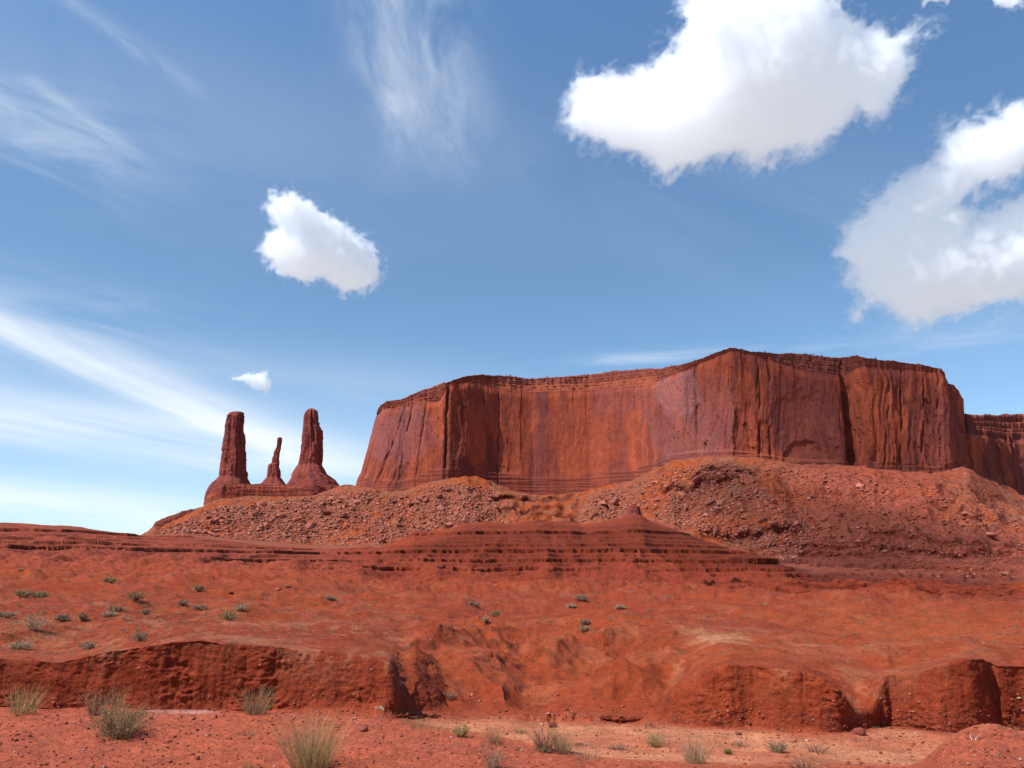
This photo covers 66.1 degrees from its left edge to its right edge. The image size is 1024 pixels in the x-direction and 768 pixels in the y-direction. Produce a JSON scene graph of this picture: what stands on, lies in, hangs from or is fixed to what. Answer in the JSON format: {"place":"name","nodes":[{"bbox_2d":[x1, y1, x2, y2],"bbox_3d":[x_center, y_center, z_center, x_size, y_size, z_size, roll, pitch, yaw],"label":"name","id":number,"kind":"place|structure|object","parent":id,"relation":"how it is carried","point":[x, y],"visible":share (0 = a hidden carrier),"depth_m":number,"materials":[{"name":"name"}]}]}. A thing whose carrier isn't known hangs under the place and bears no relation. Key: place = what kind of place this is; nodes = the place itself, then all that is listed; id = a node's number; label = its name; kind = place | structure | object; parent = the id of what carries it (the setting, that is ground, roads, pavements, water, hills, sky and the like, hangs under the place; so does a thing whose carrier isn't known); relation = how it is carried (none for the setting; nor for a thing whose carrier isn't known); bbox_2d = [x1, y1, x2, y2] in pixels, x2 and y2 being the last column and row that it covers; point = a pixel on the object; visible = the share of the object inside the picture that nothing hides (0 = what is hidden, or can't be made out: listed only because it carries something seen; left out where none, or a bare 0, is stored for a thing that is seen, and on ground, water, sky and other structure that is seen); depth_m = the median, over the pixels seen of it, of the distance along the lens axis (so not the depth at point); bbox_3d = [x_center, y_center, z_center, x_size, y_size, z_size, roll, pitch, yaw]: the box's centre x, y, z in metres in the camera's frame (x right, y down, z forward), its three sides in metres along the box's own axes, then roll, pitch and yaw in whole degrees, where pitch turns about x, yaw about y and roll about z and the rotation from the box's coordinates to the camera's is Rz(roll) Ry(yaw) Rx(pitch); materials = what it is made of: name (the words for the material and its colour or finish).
{"place":"outdoors","nodes":[
{"label":"outdoors","id":0,"kind":"place"},
{"bbox_2d":[0,559,1023,767],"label":"ground","id":1,"kind":"structure","parent":0,"point":[670,682],"depth_m":16.77,"materials":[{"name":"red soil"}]},
{"bbox_2d":[0,611,17,617],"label":"shrub","id":2,"kind":"object","parent":1,"relation":"on","point":[5,614],"visible":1,"depth_m":23.37,"materials":[{"name":"plant"}]},
{"bbox_2d":[5,640,34,648],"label":"shrub","id":3,"kind":"object","parent":1,"relation":"on","point":[21,645],"visible":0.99,"depth_m":16.48,"materials":[{"name":"beige plant"}]},
{"bbox_2d":[10,589,35,597],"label":"shrub","id":4,"kind":"object","parent":1,"relation":"on","point":[21,594],"visible":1,"depth_m":28.95,"materials":[{"name":"plant"}]},
{"bbox_2d":[0,680,54,714],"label":"grass tuft","id":5,"kind":"object","parent":1,"relation":"on","point":[19,707],"visible":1,"depth_m":13.72,"materials":[{"name":"beige plant"}]},
{"bbox_2d":[18,612,47,630],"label":"shrub","id":6,"kind":"object","parent":1,"relation":"on","point":[33,627],"visible":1,"depth_m":20.74,"materials":[{"name":"plant"}]},
{"bbox_2d":[27,590,50,597],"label":"shrub","id":7,"kind":"object","parent":1,"relation":"on","point":[41,595],"visible":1,"depth_m":29.18,"materials":[{"name":"plant"}]},
{"bbox_2d":[52,613,71,620],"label":"shrub","id":8,"kind":"object","parent":1,"relation":"on","point":[61,617],"visible":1,"depth_m":23.65,"materials":[{"name":"plant"}]},
{"bbox_2d":[78,611,88,620],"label":"shrub","id":9,"kind":"object","parent":1,"relation":"on","point":[83,616],"visible":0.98,"depth_m":23.85,"materials":[{"name":"plant"}]},
{"bbox_2d":[77,641,100,648],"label":"shrub","id":10,"kind":"object","parent":1,"relation":"on","point":[89,645],"visible":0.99,"depth_m":16.51,"materials":[{"name":"beige plant"}]},
{"bbox_2d":[74,685,119,715],"bbox_3d":[-7.091,5.385,13.398,0.708,0.484,0.686,9,-15,-33],"label":"shrub","id":11,"kind":"object","parent":1,"relation":"on","point":[94,705],"visible":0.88,"depth_m":13.31,"materials":[{"name":"plant"}]},
{"bbox_2d":[100,577,117,581],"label":"shrub","id":12,"kind":"object","parent":1,"relation":"on","point":[110,579],"visible":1,"depth_m":53.05,"materials":[{"name":"plant"}]},
{"bbox_2d":[100,611,118,616],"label":"shrub","id":13,"kind":"object","parent":1,"relation":"on","point":[109,614],"visible":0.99,"depth_m":24.81,"materials":[{"name":"plant"}]},
{"bbox_2d":[93,684,133,715],"bbox_3d":[-6.733,5.320,13.307,0.582,0.525,0.661,-12,-18,43],"label":"grass tuft","id":14,"kind":"object","parent":1,"relation":"on","point":[109,703],"visible":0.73,"depth_m":13.29,"materials":[{"name":"plant"}]},
{"bbox_2d":[69,699,162,739],"bbox_3d":[-6.003,5.118,12.035,1.308,0.516,1.158,0,-13,0],"label":"shrub","id":15,"kind":"object","parent":1,"relation":"on","point":[117,721],"visible":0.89,"depth_m":11.92,"materials":[{"name":"green plant"}]},
{"bbox_2d":[104,605,128,610],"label":"shrub","id":16,"kind":"object","parent":1,"relation":"on","point":[115,608],"visible":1,"depth_m":25.34,"materials":[{"name":"plant"}]},
{"bbox_2d":[126,590,147,599],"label":"shrub","id":17,"kind":"object","parent":1,"relation":"on","point":[132,596],"visible":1,"depth_m":28.45,"materials":[{"name":"plant"}]},
{"bbox_2d":[129,629,149,641],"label":"shrub","id":18,"kind":"object","parent":1,"relation":"on","point":[138,637],"visible":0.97,"depth_m":16.71,"materials":[{"name":"beige plant"}]},
{"bbox_2d":[140,608,150,614],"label":"shrub","id":19,"kind":"object","parent":1,"relation":"on","point":[145,611],"visible":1,"depth_m":25.88,"materials":[{"name":"plant"}]},
{"bbox_2d":[177,599,189,604],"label":"shrub","id":20,"kind":"object","parent":1,"relation":"on","point":[183,602],"visible":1,"depth_m":29.29,"materials":[{"name":"green plant"}]},
{"bbox_2d":[191,585,205,590],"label":"shrub","id":21,"kind":"object","parent":1,"relation":"on","point":[199,588],"visible":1,"depth_m":40.58,"materials":[{"name":"plant"}]},
{"bbox_2d":[190,603,207,609],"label":"shrub","id":22,"kind":"object","parent":1,"relation":"on","point":[199,607],"visible":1,"depth_m":28.84,"materials":[{"name":"plant"}]},
{"bbox_2d":[219,609,241,620],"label":"shrub","id":23,"kind":"object","parent":1,"relation":"on","point":[231,617],"visible":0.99,"depth_m":24.64,"materials":[{"name":"plant"}]},
{"bbox_2d":[233,604,248,610],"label":"shrub","id":24,"kind":"object","parent":1,"relation":"on","point":[240,607],"visible":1,"depth_m":28.32,"materials":[{"name":"plant"}]},
{"bbox_2d":[242,730,258,735],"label":"grass tuft","id":25,"kind":"object","parent":1,"relation":"on","point":[252,733],"visible":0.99,"depth_m":12.03,"materials":[{"name":"plant"}]},
{"bbox_2d":[226,683,285,714],"bbox_3d":[-4.451,5.428,13.604,1.098,0.507,1.059,0,-13,0],"label":"grass tuft","id":26,"kind":"object","parent":1,"relation":"on","point":[258,706],"visible":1,"depth_m":13.57,"materials":[{"name":"beige plant"}]},
{"bbox_2d":[251,703,363,767],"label":"grass tuft","id":27,"kind":"object","parent":1,"relation":"on","point":[302,758],"visible":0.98,"depth_m":10.17,"materials":[{"name":"plant"}]},
{"bbox_2d":[285,735,333,766],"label":"shrub","id":28,"kind":"object","parent":1,"relation":"on","point":[311,751],"visible":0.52,"depth_m":10.22,"materials":[{"name":"green plant"}]},
{"bbox_2d":[326,595,335,599],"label":"shrub","id":29,"kind":"object","parent":1,"relation":"on","point":[328,597],"visible":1,"depth_m":42.35,"materials":[{"name":"plant"}]},
{"bbox_2d":[359,726,367,731],"bbox_3d":[-2.330,5.408,12.313,0.112,0.083,0.139,3,-4,40],"label":"stone","id":30,"kind":"object","parent":1,"relation":"on","point":[363,729],"visible":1,"depth_m":12.28,"materials":[{"name":"red stone"}]},
{"bbox_2d":[374,706,383,718],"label":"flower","id":31,"kind":"object","parent":1,"relation":"on","point":[381,708],"visible":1,"depth_m":14.93,"materials":[{"name":"white plant"}]},
{"bbox_2d":[409,717,448,731],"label":"grass tuft","id":32,"kind":"object","parent":1,"relation":"on","point":[419,724],"visible":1,"depth_m":12.76,"materials":[{"name":"green plant"}]},
{"bbox_2d":[443,690,457,700],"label":"shrub","id":33,"kind":"object","parent":1,"relation":"on","point":[451,695],"visible":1,"depth_m":17.83,"materials":[{"name":"beige plant"}]},
{"bbox_2d":[448,723,475,736],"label":"shrub","id":34,"kind":"object","parent":1,"relation":"on","point":[460,733],"visible":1,"depth_m":11.99,"materials":[{"name":"plant"}]},
{"bbox_2d":[468,601,480,605],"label":"shrub","id":35,"kind":"object","parent":1,"relation":"on","point":[476,603],"visible":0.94,"depth_m":50.50,"materials":[{"name":"plant"}]},
{"bbox_2d":[481,616,488,621],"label":"shrub","id":36,"kind":"object","parent":1,"relation":"on","point":[485,618],"visible":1,"depth_m":29.02,"materials":[{"name":"beige plant"}]},
{"bbox_2d":[479,743,507,767],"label":"shrub","id":37,"kind":"object","parent":1,"relation":"on","point":[491,765],"visible":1,"depth_m":10.26,"materials":[{"name":"brown plant"}]},
{"bbox_2d":[490,611,500,616],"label":"shrub","id":38,"kind":"object","parent":1,"relation":"on","point":[495,613],"visible":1,"depth_m":39.97,"materials":[{"name":"plant"}]},
{"bbox_2d":[479,724,511,744],"bbox_3d":[-0.257,5.178,11.684,0.529,0.303,0.469,-8,-15,31],"label":"grass tuft","id":39,"kind":"object","parent":1,"relation":"on","point":[498,738],"visible":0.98,"depth_m":11.65,"materials":[{"name":"beige plant"}]},
{"bbox_2d":[0,611,1023,767],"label":"pebbles","id":40,"kind":"object","parent":1,"relation":"on","point":[541,724],"visible":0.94,"depth_m":14.28,"materials":[{"name":"stone"}]},
{"bbox_2d":[514,724,525,732],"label":"grass tuft","id":41,"kind":"object","parent":1,"relation":"on","point":[520,730],"visible":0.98,"depth_m":14.90,"materials":[{"name":"beige plant"}]},
{"bbox_2d":[528,744,559,752],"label":"shrub","id":42,"kind":"object","parent":1,"relation":"on","point":[547,750],"visible":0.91,"depth_m":11.39,"materials":[{"name":"brown plant"}]},
{"bbox_2d":[524,723,566,751],"bbox_3d":[0.506,5.165,11.545,0.699,0.407,0.776,0,-13,0],"label":"shrub","id":43,"kind":"object","parent":1,"relation":"on","point":[538,737],"visible":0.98,"depth_m":11.50,"materials":[{"name":"plant"}]},
{"bbox_2d":[548,722,557,727],"bbox_3d":[0.782,6.765,15.585,0.210,0.125,0.158,21,-35,-24],"label":"stone","id":44,"kind":"object","parent":1,"relation":"on","point":[553,725],"visible":0.78,"depth_m":15.53,"materials":[{"name":"red stone"}]},
{"bbox_2d":[546,723,580,753],"bbox_3d":[0.758,5.189,11.544,0.624,0.404,0.647,11,-17,-40],"label":"grass tuft","id":45,"kind":"object","parent":1,"relation":"on","point":[563,746],"visible":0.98,"depth_m":11.51,"materials":[{"name":"beige plant"}]},
{"bbox_2d":[566,603,575,607],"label":"shrub","id":46,"kind":"object","parent":1,"relation":"on","point":[571,605],"visible":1,"depth_m":49.63,"materials":[{"name":"green plant"}]},
{"bbox_2d":[571,593,589,600],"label":"shrub","id":47,"kind":"object","parent":1,"relation":"on","point":[582,597],"visible":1,"depth_m":60.30,"materials":[{"name":"plant"}]},
{"bbox_2d":[577,625,589,629],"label":"shrub","id":48,"kind":"object","parent":1,"relation":"on","point":[583,627],"visible":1,"depth_m":27.01,"materials":[{"name":"green plant"}]},
{"bbox_2d":[579,617,591,624],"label":"shrub","id":49,"kind":"object","parent":1,"relation":"on","point":[585,621],"visible":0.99,"depth_m":33.67,"materials":[{"name":"beige plant"}]},
{"bbox_2d":[568,743,605,760],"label":"grass tuft","id":50,"kind":"object","parent":1,"relation":"on","point":[586,756],"visible":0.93,"depth_m":11.32,"materials":[{"name":"beige plant"}]},
{"bbox_2d":[607,744,631,751],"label":"shrub","id":51,"kind":"object","parent":1,"relation":"on","point":[614,747],"visible":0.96,"depth_m":13.38,"materials":[{"name":"beige plant"}]},
{"bbox_2d":[614,604,625,608],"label":"shrub","id":52,"kind":"object","parent":1,"relation":"on","point":[619,606],"visible":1,"depth_m":48.02,"materials":[{"name":"green plant"}]},
{"bbox_2d":[643,732,666,747],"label":"shrub","id":53,"kind":"object","parent":1,"relation":"on","point":[649,742],"visible":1,"depth_m":13.62,"materials":[{"name":"beige plant"}]},
{"bbox_2d":[649,729,669,744],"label":"grass tuft","id":54,"kind":"object","parent":1,"relation":"on","point":[663,743],"visible":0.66,"depth_m":13.87,"materials":[{"name":"plant"}]},
{"bbox_2d":[672,732,717,763],"bbox_3d":[2.706,5.421,11.727,0.840,0.481,0.748,5,-14,-19],"label":"grass tuft","id":55,"kind":"object","parent":1,"relation":"on","point":[695,759],"visible":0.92,"depth_m":11.71,"materials":[{"name":"beige plant"}]},
{"bbox_2d":[723,748,734,754],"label":"shrub","id":56,"kind":"object","parent":1,"relation":"on","point":[728,751],"visible":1,"depth_m":12.67,"materials":[{"name":"green plant"}]},
{"bbox_2d":[732,739,747,745],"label":"shrub","id":57,"kind":"object","parent":1,"relation":"on","point":[738,744],"visible":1,"depth_m":13.71,"materials":[{"name":"beige plant"}]},
{"bbox_2d":[765,740,789,752],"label":"shrub","id":58,"kind":"object","parent":1,"relation":"on","point":[781,748],"visible":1,"depth_m":13.06,"materials":[{"name":"beige plant"}]},
{"bbox_2d":[776,754,831,767],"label":"shrub","id":59,"kind":"object","parent":1,"relation":"on","point":[803,763],"visible":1,"depth_m":11.37,"materials":[{"name":"beige plant"}]},
{"bbox_2d":[797,740,836,753],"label":"shrub","id":60,"kind":"object","parent":1,"relation":"on","point":[816,751],"visible":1,"depth_m":13.13,"materials":[{"name":"plant"}]},
{"bbox_2d":[852,727,865,735],"bbox_3d":[6.410,6.436,14.553,0.202,0.151,0.253,-4,-26,-12],"label":"stone","id":61,"kind":"object","parent":1,"relation":"on","point":[859,731],"visible":0.94,"depth_m":14.46,"materials":[{"name":"red stone"}]},
{"bbox_2d":[0,515,1023,598],"bbox_3d":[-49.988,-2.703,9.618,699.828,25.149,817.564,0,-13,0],"label":"hill","id":62,"kind":"structure","parent":0,"point":[636,548],"depth_m":202.93,"materials":[{"name":"red stone"}]},
{"bbox_2d":[624,505,641,516],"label":"rock pinnacle","id":63,"kind":"object","parent":62,"relation":"on","point":[633,510],"visible":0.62,"depth_m":295.86,"materials":[{"name":"stone"}]},
{"bbox_2d":[0,0,1023,534],"label":"sky","id":64,"kind":"structure","parent":0,"point":[271,212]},
{"bbox_2d":[142,456,1023,582],"bbox_3d":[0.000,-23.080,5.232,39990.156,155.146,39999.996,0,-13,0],"label":"talus slope","id":65,"kind":"structure","parent":0,"point":[514,506],"depth_m":647.03,"materials":[{"name":"red stone"}]},
{"bbox_2d":[153,507,199,527],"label":"rock bench","id":66,"kind":"object","parent":65,"relation":"on","point":[160,523],"visible":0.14,"depth_m":850.98,"materials":[{"name":"stone"}]},
{"bbox_2d":[203,411,250,504],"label":"rock spire","id":67,"kind":"object","parent":65,"relation":"on","point":[232,468],"visible":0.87,"depth_m":902.59,"materials":[{"name":"stone"}]},
{"bbox_2d":[257,500,266,507],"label":"boulder","id":68,"kind":"object","parent":65,"relation":"on","point":[262,503],"visible":0.85,"depth_m":817.17,"materials":[{"name":"stone"}]},
{"bbox_2d":[204,482,338,504],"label":"rock ledge","id":69,"kind":"object","parent":65,"relation":"on","point":[229,490],"visible":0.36,"depth_m":887.30,"materials":[{"name":"stone"}]},
{"bbox_2d":[262,437,285,484],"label":"rock spire","id":70,"kind":"object","parent":65,"relation":"on","point":[273,474],"visible":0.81,"depth_m":913.45,"materials":[{"name":"stone"}]},
{"bbox_2d":[277,513,286,517],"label":"boulder","id":71,"kind":"object","parent":65,"relation":"on","point":[280,515],"visible":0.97,"depth_m":767.76,"materials":[{"name":"stone"}]},
{"bbox_2d":[293,517,302,522],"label":"boulder","id":72,"kind":"object","parent":65,"relation":"on","point":[297,519],"visible":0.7,"depth_m":734.07,"materials":[{"name":"stone"}]},
{"bbox_2d":[305,522,314,528],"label":"boulder","id":73,"kind":"object","parent":65,"relation":"on","point":[308,525],"visible":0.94,"depth_m":721.28,"materials":[{"name":"stone"}]},
{"bbox_2d":[286,408,339,495],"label":"rock spire","id":74,"kind":"object","parent":65,"relation":"on","point":[309,474],"visible":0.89,"depth_m":918.83,"materials":[{"name":"stone"}]},
{"bbox_2d":[322,511,331,514],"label":"boulder","id":75,"kind":"object","parent":65,"relation":"on","point":[326,512],"visible":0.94,"depth_m":757.85,"materials":[{"name":"stone"}]},
{"bbox_2d":[340,512,348,517],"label":"boulder","id":76,"kind":"object","parent":65,"relation":"on","point":[344,514],"visible":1,"depth_m":736.97,"materials":[{"name":"stone"}]},
{"bbox_2d":[436,504,444,511],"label":"boulder","id":77,"kind":"object","parent":65,"relation":"on","point":[440,507],"visible":0.94,"depth_m":735.88,"materials":[{"name":"stone"}]},
{"bbox_2d":[162,463,1023,578],"bbox_3d":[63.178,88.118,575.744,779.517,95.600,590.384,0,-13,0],"label":"rubble","id":78,"kind":"object","parent":65,"relation":"on","point":[352,513],"visible":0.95,"depth_m":684.12,"materials":[{"name":"stone"}]},
{"bbox_2d":[589,512,597,519],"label":"boulder","id":79,"kind":"object","parent":65,"relation":"on","point":[593,515],"visible":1,"depth_m":732.86,"materials":[{"name":"stone"}]},
{"bbox_2d":[609,500,618,505],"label":"boulder","id":80,"kind":"object","parent":65,"relation":"on","point":[614,502],"visible":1,"depth_m":763.64,"materials":[{"name":"stone"}]},
{"bbox_2d":[355,348,969,494],"bbox_3d":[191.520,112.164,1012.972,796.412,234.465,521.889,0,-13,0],"label":"mesa","id":81,"kind":"structure","parent":65,"relation":"on","point":[557,435],"depth_m":826.59,"materials":[{"name":"stone"}]},
{"bbox_2d":[693,475,699,482],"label":"boulder","id":82,"kind":"object","parent":65,"relation":"on","point":[696,478],"visible":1,"depth_m":697.11,"materials":[{"name":"stone"}]},
{"bbox_2d":[706,499,715,504],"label":"boulder","id":83,"kind":"object","parent":65,"relation":"on","point":[710,502],"visible":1,"depth_m":658.16,"materials":[{"name":"stone"}]},
{"bbox_2d":[713,506,721,510],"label":"boulder","id":84,"kind":"object","parent":65,"relation":"on","point":[716,508],"visible":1,"depth_m":645.57,"materials":[{"name":"stone"}]},
{"bbox_2d":[757,517,766,522],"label":"boulder","id":85,"kind":"object","parent":65,"relation":"on","point":[762,520],"visible":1,"depth_m":604.25,"materials":[{"name":"stone"}]},
{"bbox_2d":[769,522,777,526],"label":"boulder","id":86,"kind":"object","parent":65,"relation":"on","point":[774,524],"visible":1,"depth_m":593.87,"materials":[{"name":"stone"}]},
{"bbox_2d":[855,483,864,488],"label":"boulder","id":87,"kind":"object","parent":65,"relation":"on","point":[859,485],"visible":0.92,"depth_m":634.95,"materials":[{"name":"stone"}]},
{"bbox_2d":[986,532,997,538],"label":"boulder","id":88,"kind":"object","parent":65,"relation":"on","point":[992,535],"visible":0.97,"depth_m":502.41,"materials":[{"name":"stone"}]},
{"bbox_2d":[964,413,1023,494],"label":"mesa","id":89,"kind":"structure","parent":65,"relation":"on","point":[995,445],"depth_m":904.32,"materials":[{"name":"stone"}]},
{"bbox_2d":[998,571,1009,576],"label":"boulder","id":90,"kind":"object","parent":65,"relation":"on","point":[1004,573],"visible":0.87,"depth_m":284.36,"materials":[{"name":"stone"}]}
]}

